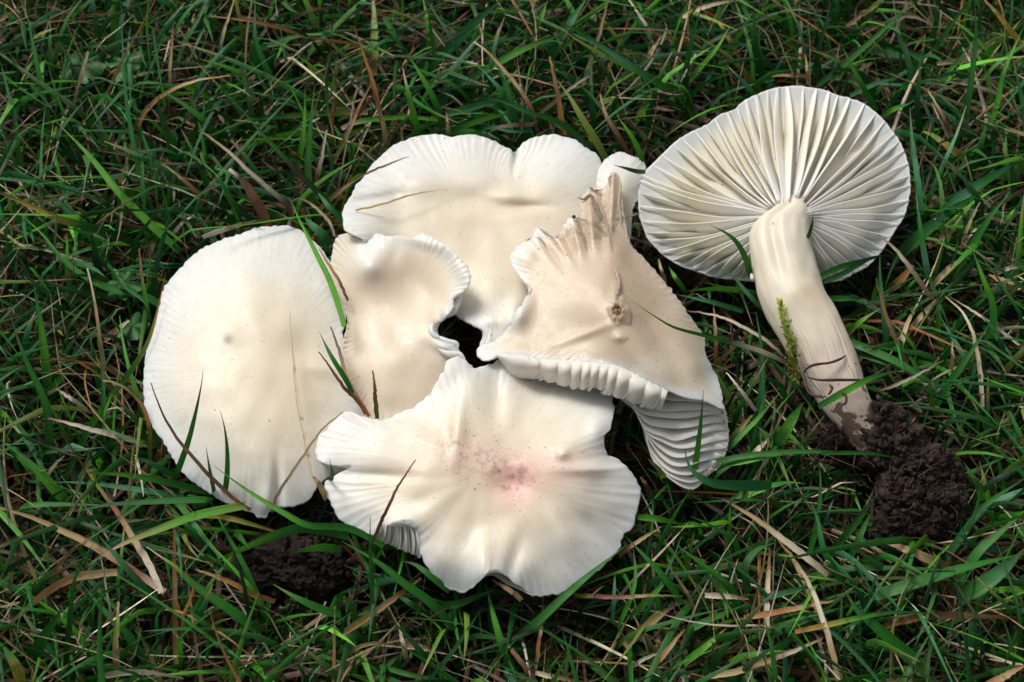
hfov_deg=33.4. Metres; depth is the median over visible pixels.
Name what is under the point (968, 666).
grass blade
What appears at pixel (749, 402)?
straw
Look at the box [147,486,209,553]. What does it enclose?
grass blade
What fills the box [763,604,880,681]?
grass blade
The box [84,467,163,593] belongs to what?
straw
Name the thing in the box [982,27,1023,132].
grass blade
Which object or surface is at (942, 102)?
grass blade
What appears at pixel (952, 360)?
straw
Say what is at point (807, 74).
straw
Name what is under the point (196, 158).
grass blade
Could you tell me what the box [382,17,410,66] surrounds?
grass blade
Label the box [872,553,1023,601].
grass blade
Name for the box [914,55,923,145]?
grass blade
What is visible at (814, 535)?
grass blade
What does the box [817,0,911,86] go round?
grass blade
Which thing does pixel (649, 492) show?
straw
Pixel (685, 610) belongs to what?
grass blade
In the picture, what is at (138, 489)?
grass blade
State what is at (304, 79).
straw
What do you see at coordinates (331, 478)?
grass blade
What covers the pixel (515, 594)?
straw
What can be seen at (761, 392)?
grass blade
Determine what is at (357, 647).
straw
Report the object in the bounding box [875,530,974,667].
grass blade
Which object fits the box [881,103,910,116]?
grass blade
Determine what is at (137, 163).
grass blade
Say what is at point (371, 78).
straw
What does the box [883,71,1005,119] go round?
straw
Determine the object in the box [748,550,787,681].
straw
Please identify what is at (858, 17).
straw
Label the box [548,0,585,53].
grass blade
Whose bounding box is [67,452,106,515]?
grass blade
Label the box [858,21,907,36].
grass blade
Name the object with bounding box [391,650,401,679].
grass blade
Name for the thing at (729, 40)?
straw
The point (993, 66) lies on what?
grass blade
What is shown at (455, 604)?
grass blade
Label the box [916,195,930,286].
grass blade
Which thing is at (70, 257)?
straw
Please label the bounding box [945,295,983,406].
straw
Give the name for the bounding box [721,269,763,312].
grass blade
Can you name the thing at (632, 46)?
grass blade
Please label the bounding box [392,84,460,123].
grass blade
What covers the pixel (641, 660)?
straw
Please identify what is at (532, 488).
mushroom
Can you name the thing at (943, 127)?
straw
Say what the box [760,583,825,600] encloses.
grass blade
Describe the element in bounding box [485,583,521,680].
grass blade
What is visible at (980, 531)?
grass blade
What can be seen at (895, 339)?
straw
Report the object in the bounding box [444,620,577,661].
grass blade
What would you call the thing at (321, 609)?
grass blade
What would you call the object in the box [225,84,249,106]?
grass blade
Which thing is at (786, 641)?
grass blade
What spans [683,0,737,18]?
straw
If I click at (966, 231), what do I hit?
straw
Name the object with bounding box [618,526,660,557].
straw
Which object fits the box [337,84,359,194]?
straw
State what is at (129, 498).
straw
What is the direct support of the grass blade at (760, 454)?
on the mushroom at (580, 319)
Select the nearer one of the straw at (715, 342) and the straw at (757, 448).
the straw at (757, 448)
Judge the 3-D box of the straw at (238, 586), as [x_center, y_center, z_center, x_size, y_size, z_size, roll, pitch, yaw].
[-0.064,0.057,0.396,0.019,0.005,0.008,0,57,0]
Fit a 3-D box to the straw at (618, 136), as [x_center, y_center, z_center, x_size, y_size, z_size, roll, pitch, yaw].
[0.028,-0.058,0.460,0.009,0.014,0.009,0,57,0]
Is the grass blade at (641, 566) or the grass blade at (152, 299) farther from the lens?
the grass blade at (152, 299)
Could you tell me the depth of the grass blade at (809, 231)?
0.43 m
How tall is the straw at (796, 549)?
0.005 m
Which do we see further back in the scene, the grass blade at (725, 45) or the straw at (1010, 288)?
the grass blade at (725, 45)
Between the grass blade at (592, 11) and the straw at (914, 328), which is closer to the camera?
the straw at (914, 328)
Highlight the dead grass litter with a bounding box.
[0,0,1023,681]
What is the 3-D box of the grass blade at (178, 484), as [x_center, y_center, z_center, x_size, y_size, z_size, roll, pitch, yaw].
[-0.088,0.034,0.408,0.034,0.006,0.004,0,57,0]
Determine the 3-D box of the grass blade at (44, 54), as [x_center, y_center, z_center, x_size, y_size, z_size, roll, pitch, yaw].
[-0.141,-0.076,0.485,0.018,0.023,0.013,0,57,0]
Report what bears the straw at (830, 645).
on the grass at (334, 16)
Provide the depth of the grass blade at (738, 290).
0.43 m
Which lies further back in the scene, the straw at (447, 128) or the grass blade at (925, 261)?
the straw at (447, 128)
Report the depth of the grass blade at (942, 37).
0.48 m
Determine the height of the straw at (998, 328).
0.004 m
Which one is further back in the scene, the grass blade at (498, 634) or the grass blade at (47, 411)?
the grass blade at (47, 411)
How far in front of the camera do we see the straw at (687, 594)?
0.40 m
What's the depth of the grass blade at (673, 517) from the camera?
0.40 m
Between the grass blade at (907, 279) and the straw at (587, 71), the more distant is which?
the straw at (587, 71)
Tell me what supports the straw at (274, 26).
on the grass at (334, 16)
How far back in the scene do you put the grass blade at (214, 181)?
0.46 m
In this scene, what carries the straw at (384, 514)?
on the mushroom at (532, 488)
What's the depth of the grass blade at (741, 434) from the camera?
0.42 m
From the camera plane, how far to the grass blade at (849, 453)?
0.40 m
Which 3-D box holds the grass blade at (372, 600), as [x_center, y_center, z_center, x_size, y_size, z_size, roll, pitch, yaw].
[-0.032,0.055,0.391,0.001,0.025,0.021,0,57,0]
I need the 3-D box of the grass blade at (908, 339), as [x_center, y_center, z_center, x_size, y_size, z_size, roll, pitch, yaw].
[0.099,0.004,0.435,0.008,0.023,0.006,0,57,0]
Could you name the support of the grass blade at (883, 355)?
on the grass at (334, 16)
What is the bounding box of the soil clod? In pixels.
[227,527,355,603]
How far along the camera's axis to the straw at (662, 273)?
0.44 m
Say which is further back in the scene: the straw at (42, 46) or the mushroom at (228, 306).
the straw at (42, 46)
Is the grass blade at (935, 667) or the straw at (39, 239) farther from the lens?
the straw at (39, 239)
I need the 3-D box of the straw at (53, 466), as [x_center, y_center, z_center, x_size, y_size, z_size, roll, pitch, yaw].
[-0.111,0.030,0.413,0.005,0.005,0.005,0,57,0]
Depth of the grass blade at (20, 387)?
0.42 m
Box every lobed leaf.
[59,52,107,88]
[104,50,146,84]
[104,265,141,310]
[117,311,150,341]
[437,64,459,91]
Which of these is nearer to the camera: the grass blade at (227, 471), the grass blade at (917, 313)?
the grass blade at (227, 471)
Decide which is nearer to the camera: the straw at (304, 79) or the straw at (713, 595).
the straw at (713, 595)
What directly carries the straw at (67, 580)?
on the grass at (334, 16)
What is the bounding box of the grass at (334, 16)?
[0,0,1023,681]
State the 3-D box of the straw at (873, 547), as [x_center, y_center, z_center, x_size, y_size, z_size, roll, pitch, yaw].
[0.090,0.053,0.401,0.035,0.005,0.001,35,63,20]
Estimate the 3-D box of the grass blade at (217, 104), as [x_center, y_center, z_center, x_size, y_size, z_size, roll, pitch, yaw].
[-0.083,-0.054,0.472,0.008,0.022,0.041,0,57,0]
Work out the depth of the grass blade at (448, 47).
0.49 m
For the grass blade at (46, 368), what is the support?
on the grass at (334, 16)
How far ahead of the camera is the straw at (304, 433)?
0.41 m
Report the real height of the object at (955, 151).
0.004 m
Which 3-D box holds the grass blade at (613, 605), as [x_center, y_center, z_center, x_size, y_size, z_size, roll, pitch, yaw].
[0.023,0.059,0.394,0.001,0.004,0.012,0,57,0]
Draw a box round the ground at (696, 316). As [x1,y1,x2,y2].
[0,0,1023,681]
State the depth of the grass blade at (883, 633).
0.39 m
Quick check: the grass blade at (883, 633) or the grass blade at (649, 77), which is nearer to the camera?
the grass blade at (883, 633)
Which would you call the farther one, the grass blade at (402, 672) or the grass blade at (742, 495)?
the grass blade at (742, 495)
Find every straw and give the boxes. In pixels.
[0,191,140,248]
[0,219,70,260]
[0,278,89,283]
[0,506,166,594]
[0,569,116,634]
[3,409,52,606]
[4,241,109,271]
[8,518,106,621]
[11,177,39,219]
[21,358,142,392]
[34,0,56,108]
[47,456,63,475]
[48,417,147,445]
[50,293,70,405]
[57,388,88,411]
[57,427,96,489]
[58,5,110,118]
[61,264,74,285]
[69,51,88,115]
[75,588,158,652]
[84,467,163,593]
[86,268,106,470]
[99,1,154,114]
[103,320,128,341]
[103,380,152,473]
[105,669,183,679]
[112,339,123,495]
[112,601,119,678]
[128,426,136,561]
[134,75,229,130]
[134,455,143,496]
[139,248,151,321]
[151,382,251,510]
[153,32,238,78]
[154,608,255,661]
[162,164,207,203]
[168,21,173,99]
[171,504,177,664]
[172,214,193,233]
[181,582,194,635]
[195,568,275,602]
[196,638,303,681]
[202,131,295,226]
[202,219,259,238]
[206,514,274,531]
[210,15,327,42]
[217,0,233,67]
[229,168,272,226]
[268,53,354,113]
[270,412,342,512]
[280,57,346,105]
[290,198,335,236]
[290,313,315,476]
[292,36,369,55]
[296,57,329,188]
[312,476,327,500]
[314,128,375,161]
[315,130,327,198]
[318,181,353,210]
[318,352,366,414]
[319,249,348,300]
[326,54,389,127]
[330,326,370,416]
[333,75,427,167]
[333,86,370,163]
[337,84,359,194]
[341,641,397,657]
[343,577,421,635]
[343,620,400,675]
[344,47,414,182]
[353,156,408,181]
[354,26,388,148]
[356,189,447,210]
[369,77,388,148]
[370,0,377,73]
[371,460,415,542]
[372,370,378,418]
[398,623,408,661]
[405,641,442,652]
[446,112,449,134]
[474,41,539,131]
[484,73,559,87]
[486,122,536,133]
[492,579,522,601]
[505,643,537,681]
[534,596,543,669]
[535,671,586,681]
[539,71,596,113]
[549,57,566,134]
[550,0,589,68]
[574,593,682,598]
[582,0,608,84]
[599,94,630,153]
[602,28,700,43]
[606,24,667,106]
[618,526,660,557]
[622,603,675,648]
[629,0,670,49]
[633,653,656,667]
[638,90,679,102]
[640,477,655,500]
[643,36,661,69]
[643,629,684,681]
[648,458,666,483]
[654,491,787,511]
[658,259,666,281]
[668,565,695,613]
[670,0,690,82]
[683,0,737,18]
[685,520,766,679]
[686,310,783,356]
[700,0,734,85]
[704,592,748,599]
[709,637,822,678]
[713,305,717,364]
[715,326,755,365]
[716,19,739,58]
[721,498,829,576]
[726,372,757,412]
[729,414,751,442]
[732,21,856,80]
[743,599,842,618]
[746,396,775,506]
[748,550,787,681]
[751,438,768,451]
[763,547,770,632]
[772,0,842,56]
[772,73,810,77]
[778,540,840,680]
[805,54,809,84]
[823,576,968,586]
[831,528,954,610]
[845,5,878,26]
[864,320,974,355]
[875,538,950,568]
[876,278,908,362]
[877,235,934,299]
[878,360,943,390]
[882,611,1023,628]
[883,1,988,23]
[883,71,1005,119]
[884,265,913,293]
[898,15,931,25]
[901,307,916,345]
[905,298,940,338]
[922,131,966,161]
[922,522,1023,544]
[927,91,953,141]
[927,229,952,248]
[929,259,957,289]
[932,103,949,138]
[937,44,991,64]
[937,80,1005,98]
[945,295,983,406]
[948,342,954,372]
[950,296,1019,345]
[951,112,1017,167]
[959,202,979,251]
[964,228,976,246]
[984,0,1023,51]
[986,664,1023,681]
[988,275,1023,292]
[989,274,1014,291]
[996,265,1023,274]
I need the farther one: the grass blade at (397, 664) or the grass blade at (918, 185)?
the grass blade at (918, 185)
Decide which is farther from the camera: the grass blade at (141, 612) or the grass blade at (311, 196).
the grass blade at (311, 196)
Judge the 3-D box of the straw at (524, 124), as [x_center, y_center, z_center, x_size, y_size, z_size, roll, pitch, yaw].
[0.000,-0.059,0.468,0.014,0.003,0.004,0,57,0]
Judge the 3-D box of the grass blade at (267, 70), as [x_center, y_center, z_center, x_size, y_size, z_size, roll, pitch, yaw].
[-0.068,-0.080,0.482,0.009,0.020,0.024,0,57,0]
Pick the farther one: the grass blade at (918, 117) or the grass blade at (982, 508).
the grass blade at (918, 117)
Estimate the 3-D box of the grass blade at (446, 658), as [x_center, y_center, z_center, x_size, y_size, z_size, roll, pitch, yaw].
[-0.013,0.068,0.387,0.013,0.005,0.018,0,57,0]
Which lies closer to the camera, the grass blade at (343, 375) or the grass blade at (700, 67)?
the grass blade at (343, 375)
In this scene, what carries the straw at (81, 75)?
on the grass at (334, 16)
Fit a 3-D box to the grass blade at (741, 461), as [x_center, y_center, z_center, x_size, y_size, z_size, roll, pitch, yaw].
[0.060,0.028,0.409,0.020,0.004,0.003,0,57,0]
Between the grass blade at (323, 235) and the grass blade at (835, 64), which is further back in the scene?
the grass blade at (835, 64)
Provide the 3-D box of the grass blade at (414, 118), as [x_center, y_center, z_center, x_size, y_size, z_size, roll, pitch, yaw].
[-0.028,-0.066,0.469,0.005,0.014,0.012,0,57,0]
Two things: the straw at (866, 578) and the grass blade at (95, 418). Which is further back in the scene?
the grass blade at (95, 418)
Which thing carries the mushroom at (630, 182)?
on the grass at (334, 16)
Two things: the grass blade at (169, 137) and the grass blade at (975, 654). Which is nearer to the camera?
the grass blade at (975, 654)
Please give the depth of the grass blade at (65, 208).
0.46 m
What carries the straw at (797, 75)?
on the grass at (334, 16)
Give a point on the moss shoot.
(791, 347)
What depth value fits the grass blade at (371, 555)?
0.39 m
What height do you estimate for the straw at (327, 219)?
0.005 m
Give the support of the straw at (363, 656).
on the grass at (334, 16)
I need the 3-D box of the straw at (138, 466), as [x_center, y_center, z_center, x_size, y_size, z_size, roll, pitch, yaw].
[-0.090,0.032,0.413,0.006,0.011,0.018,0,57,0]
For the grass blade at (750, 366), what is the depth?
0.43 m
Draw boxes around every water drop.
[525,660,531,667]
[824,560,829,565]
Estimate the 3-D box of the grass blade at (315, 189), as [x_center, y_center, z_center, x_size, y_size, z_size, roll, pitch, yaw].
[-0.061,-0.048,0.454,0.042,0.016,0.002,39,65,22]
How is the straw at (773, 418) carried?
on the grass at (334, 16)
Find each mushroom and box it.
[143,225,368,518]
[314,356,640,596]
[330,233,472,418]
[342,134,601,344]
[476,172,728,489]
[596,152,645,239]
[638,86,977,542]
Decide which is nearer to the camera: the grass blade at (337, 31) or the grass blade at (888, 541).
the grass blade at (888, 541)
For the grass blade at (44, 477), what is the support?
on the grass at (334, 16)
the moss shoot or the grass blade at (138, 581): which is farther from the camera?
the moss shoot
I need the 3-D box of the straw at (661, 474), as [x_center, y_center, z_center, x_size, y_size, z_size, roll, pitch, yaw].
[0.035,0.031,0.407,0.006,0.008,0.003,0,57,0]
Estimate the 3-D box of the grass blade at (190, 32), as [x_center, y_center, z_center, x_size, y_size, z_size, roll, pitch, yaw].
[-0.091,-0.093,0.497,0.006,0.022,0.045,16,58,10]
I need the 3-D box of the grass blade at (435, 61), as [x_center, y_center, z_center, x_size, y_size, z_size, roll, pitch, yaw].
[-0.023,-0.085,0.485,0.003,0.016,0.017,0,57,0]
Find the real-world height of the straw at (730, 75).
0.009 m
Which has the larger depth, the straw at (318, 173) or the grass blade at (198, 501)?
the straw at (318, 173)
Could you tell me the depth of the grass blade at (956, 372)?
0.42 m
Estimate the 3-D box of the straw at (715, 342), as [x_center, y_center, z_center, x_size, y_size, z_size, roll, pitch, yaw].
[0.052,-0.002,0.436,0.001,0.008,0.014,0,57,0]
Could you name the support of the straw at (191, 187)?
on the grass at (334, 16)
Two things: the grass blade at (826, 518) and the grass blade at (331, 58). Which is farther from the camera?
the grass blade at (331, 58)
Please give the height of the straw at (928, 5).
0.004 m
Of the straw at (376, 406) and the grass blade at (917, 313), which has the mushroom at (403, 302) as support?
the straw at (376, 406)
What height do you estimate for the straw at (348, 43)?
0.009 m
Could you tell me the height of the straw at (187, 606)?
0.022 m
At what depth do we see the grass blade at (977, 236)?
0.45 m
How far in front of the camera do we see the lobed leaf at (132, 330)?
0.44 m
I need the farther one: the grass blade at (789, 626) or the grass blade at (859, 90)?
the grass blade at (859, 90)
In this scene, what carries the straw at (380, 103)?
on the grass at (334, 16)
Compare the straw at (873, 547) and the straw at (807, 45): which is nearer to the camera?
the straw at (873, 547)
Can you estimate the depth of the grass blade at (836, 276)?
0.43 m
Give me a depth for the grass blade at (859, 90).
0.48 m
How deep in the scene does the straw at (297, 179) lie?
0.47 m
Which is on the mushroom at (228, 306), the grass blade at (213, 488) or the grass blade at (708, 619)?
the grass blade at (213, 488)
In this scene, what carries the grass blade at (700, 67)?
on the grass at (334, 16)
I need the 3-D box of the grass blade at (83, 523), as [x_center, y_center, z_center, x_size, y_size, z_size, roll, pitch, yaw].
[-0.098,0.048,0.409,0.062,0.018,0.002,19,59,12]
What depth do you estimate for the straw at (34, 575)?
0.41 m
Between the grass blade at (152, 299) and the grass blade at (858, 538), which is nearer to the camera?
the grass blade at (858, 538)
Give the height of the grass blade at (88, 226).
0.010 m
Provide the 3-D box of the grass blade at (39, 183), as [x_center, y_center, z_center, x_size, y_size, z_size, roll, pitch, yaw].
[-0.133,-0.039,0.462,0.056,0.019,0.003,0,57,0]
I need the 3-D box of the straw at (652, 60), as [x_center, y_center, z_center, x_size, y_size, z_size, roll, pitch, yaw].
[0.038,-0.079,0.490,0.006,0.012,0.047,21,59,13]
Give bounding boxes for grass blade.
[0,36,84,53]
[0,53,122,160]
[0,61,21,178]
[0,177,127,222]
[0,287,112,318]
[0,383,60,403]
[0,440,35,479]
[0,514,122,547]
[0,524,100,543]
[0,642,25,681]
[1,49,49,67]
[1,158,113,248]
[1,223,58,267]
[3,170,101,198]
[7,444,73,509]
[10,315,52,471]
[12,509,213,564]
[19,213,160,306]
[23,605,63,666]
[25,5,51,143]
[27,106,114,228]
[33,278,52,405]
[35,392,131,495]
[37,46,201,113]
[39,104,53,278]
[47,331,90,391]
[47,481,183,496]
[56,122,181,253]
[61,540,94,679]
[62,272,165,479]
[63,496,213,512]
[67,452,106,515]
[79,472,212,496]
[79,580,147,664]
[80,608,178,656]
[82,94,123,123]
[84,556,259,681]
[88,502,245,564]
[89,51,206,107]
[91,408,140,463]
[97,534,162,611]
[107,174,139,200]
[109,152,195,194]
[121,9,157,219]
[130,455,173,477]
[136,4,187,114]
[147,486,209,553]
[147,547,261,633]
[151,527,260,535]
[152,27,164,104]
[158,98,179,162]
[168,374,202,488]
[171,0,207,83]
[173,0,198,60]
[177,197,274,270]
[178,42,344,146]
[178,151,224,183]
[179,74,229,162]
[182,82,305,252]
[185,99,234,177]
[189,6,222,59]
[193,130,335,176]
[194,524,348,569]
[201,109,367,127]
[206,214,344,233]
[206,448,216,499]
[210,502,270,624]
[215,168,245,228]
[216,467,384,547]
[219,411,229,504]
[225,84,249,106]
[230,138,335,168]
[233,99,341,216]
[253,8,287,112]
[263,613,350,681]
[273,584,340,617]
[283,85,305,194]
[289,197,346,326]
[290,544,341,553]
[296,158,358,228]
[297,29,411,58]
[302,214,332,246]
[304,85,321,223]
[318,193,342,222]
[319,332,353,392]
[325,54,336,142]
[329,458,333,480]
[340,115,450,129]
[342,541,457,630]
[346,656,355,681]
[369,530,376,645]
[370,521,374,585]
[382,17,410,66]
[386,665,450,680]
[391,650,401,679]
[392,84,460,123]
[394,593,421,612]
[401,560,449,593]
[402,67,420,134]
[407,53,445,131]
[417,0,500,74]
[427,4,437,82]
[427,603,484,679]
[437,588,498,609]
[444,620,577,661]
[447,94,515,115]
[451,112,515,132]
[455,28,579,86]
[476,125,533,132]
[479,599,618,681]
[481,96,591,148]
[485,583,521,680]
[496,9,634,63]
[512,545,625,641]
[528,2,546,37]
[533,5,662,84]
[535,44,739,83]
[536,2,706,87]
[546,0,636,43]
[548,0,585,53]
[554,18,683,100]
[556,20,617,118]
[557,80,607,160]
[560,28,676,89]
[578,563,707,588]
[587,64,643,120]
[594,88,674,130]
[611,575,615,621]
[615,165,645,173]
[617,116,644,161]
[617,549,636,625]
[625,442,690,580]
[626,537,684,604]
[627,582,664,619]
[632,301,789,366]
[636,514,682,524]
[644,596,697,681]
[645,2,658,99]
[669,267,685,290]
[677,294,742,312]
[682,5,701,103]
[682,522,706,527]
[682,604,745,636]
[683,629,724,666]
[684,286,756,295]
[685,448,772,490]
[687,390,703,498]
[689,26,729,82]
[689,564,742,634]
[694,42,784,53]
[711,225,752,277]
[714,449,830,463]
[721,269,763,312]
[721,454,790,466]
[727,394,778,452]
[729,67,754,94]
[731,481,804,503]
[734,0,755,95]
[741,541,778,591]
[745,357,822,426]
[746,0,799,79]
[749,314,764,437]
[750,576,866,676]
[752,5,766,88]
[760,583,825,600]
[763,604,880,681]
[768,627,830,681]
[770,565,969,590]
[770,606,846,637]
[774,402,803,445]
[776,536,937,561]
[794,611,935,633]
[806,215,813,238]
[807,465,821,552]
[811,502,845,582]
[812,3,829,84]
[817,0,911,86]
[817,369,905,408]
[820,255,887,277]
[821,451,905,460]
[822,262,865,283]
[823,501,832,525]
[829,295,866,300]
[829,495,875,555]
[831,44,839,79]
[840,43,878,110]
[843,587,933,673]
[847,308,879,335]
[848,508,872,562]
[849,77,899,96]
[851,339,956,395]
[856,349,902,369]
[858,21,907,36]
[861,285,975,312]
[867,288,916,303]
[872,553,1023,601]
[874,48,954,59]
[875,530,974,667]
[879,258,888,351]
[880,257,943,336]
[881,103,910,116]
[883,68,958,148]
[884,70,1023,103]
[890,190,984,264]
[891,322,915,376]
[892,95,1023,145]
[893,0,969,114]
[899,392,1023,447]
[907,358,998,425]
[910,112,923,214]
[913,250,986,318]
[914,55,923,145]
[914,277,969,334]
[914,384,1014,460]
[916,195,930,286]
[921,7,966,71]
[929,378,934,406]
[931,555,988,679]
[935,324,989,405]
[937,45,969,94]
[938,157,1023,211]
[938,313,977,373]
[941,479,1023,561]
[949,192,1009,277]
[953,514,1023,560]
[953,548,1023,603]
[953,569,971,681]
[954,0,977,147]
[957,43,1023,107]
[957,513,1023,586]
[957,608,977,675]
[964,463,985,501]
[970,244,996,349]
[972,156,1023,182]
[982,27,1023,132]
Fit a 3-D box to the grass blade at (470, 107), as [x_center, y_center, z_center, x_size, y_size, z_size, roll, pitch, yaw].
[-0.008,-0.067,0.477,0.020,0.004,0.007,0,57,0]
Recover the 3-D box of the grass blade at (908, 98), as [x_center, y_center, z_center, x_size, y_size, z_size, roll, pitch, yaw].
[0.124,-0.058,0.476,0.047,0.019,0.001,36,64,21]
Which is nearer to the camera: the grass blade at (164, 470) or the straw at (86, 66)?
the grass blade at (164, 470)
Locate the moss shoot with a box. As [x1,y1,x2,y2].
[776,297,803,384]
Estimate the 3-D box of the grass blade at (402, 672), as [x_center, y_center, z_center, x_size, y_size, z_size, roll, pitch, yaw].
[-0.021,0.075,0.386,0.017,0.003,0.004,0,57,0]
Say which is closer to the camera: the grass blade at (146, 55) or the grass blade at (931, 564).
the grass blade at (931, 564)
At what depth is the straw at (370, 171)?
0.44 m
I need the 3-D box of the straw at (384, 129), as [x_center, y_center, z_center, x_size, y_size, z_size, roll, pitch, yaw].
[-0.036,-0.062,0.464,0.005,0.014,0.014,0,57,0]
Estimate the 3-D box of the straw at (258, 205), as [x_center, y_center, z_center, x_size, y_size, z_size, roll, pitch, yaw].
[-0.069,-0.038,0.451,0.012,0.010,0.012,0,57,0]
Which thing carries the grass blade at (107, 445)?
on the grass at (334, 16)
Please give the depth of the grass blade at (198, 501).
0.40 m
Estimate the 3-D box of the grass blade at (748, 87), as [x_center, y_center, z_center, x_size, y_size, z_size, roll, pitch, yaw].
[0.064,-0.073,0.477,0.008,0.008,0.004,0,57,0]
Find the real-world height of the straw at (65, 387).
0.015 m
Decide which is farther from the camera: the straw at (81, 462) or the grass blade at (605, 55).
the grass blade at (605, 55)
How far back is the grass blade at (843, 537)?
0.40 m
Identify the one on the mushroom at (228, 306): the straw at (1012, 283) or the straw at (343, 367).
the straw at (343, 367)
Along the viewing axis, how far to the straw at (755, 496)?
0.41 m
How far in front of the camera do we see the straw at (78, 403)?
0.42 m
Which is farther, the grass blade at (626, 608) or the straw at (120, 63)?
the straw at (120, 63)
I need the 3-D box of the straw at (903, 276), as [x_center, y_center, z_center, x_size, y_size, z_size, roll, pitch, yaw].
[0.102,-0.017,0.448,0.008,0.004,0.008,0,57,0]
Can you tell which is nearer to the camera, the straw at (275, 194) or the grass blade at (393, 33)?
the straw at (275, 194)
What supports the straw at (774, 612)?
on the grass at (334, 16)
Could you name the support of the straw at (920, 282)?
on the grass at (334, 16)
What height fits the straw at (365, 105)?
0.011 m
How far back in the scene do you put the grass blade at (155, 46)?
0.48 m
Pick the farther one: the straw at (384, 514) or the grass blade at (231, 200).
the grass blade at (231, 200)
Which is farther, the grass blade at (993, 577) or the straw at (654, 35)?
the straw at (654, 35)
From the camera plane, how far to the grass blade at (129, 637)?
0.39 m
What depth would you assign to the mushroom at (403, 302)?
0.42 m
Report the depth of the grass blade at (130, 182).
0.46 m
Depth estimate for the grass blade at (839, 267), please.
0.43 m
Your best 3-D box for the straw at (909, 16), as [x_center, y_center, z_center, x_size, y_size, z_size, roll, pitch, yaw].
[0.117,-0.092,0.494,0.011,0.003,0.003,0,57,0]
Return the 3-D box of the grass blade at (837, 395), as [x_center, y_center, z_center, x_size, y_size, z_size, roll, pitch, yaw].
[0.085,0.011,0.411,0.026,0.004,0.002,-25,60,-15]
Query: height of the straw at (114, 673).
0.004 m
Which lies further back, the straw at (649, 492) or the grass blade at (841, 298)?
the grass blade at (841, 298)
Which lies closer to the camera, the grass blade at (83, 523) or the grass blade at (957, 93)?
the grass blade at (83, 523)
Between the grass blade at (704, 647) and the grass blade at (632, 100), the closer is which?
the grass blade at (704, 647)
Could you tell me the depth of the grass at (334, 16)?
0.45 m
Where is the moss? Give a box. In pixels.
[0,0,1023,681]
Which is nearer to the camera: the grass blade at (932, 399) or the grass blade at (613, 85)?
the grass blade at (932, 399)
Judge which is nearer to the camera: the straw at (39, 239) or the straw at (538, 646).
the straw at (538, 646)
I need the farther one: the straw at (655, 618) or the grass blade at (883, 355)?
the grass blade at (883, 355)
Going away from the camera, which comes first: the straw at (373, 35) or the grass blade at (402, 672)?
the grass blade at (402, 672)
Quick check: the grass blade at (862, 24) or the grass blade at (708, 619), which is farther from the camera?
the grass blade at (862, 24)
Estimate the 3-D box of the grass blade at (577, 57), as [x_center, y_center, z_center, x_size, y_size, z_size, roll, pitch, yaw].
[0.032,-0.085,0.492,0.053,0.020,0.002,-14,58,-9]
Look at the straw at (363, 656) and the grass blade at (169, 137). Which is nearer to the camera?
the straw at (363, 656)

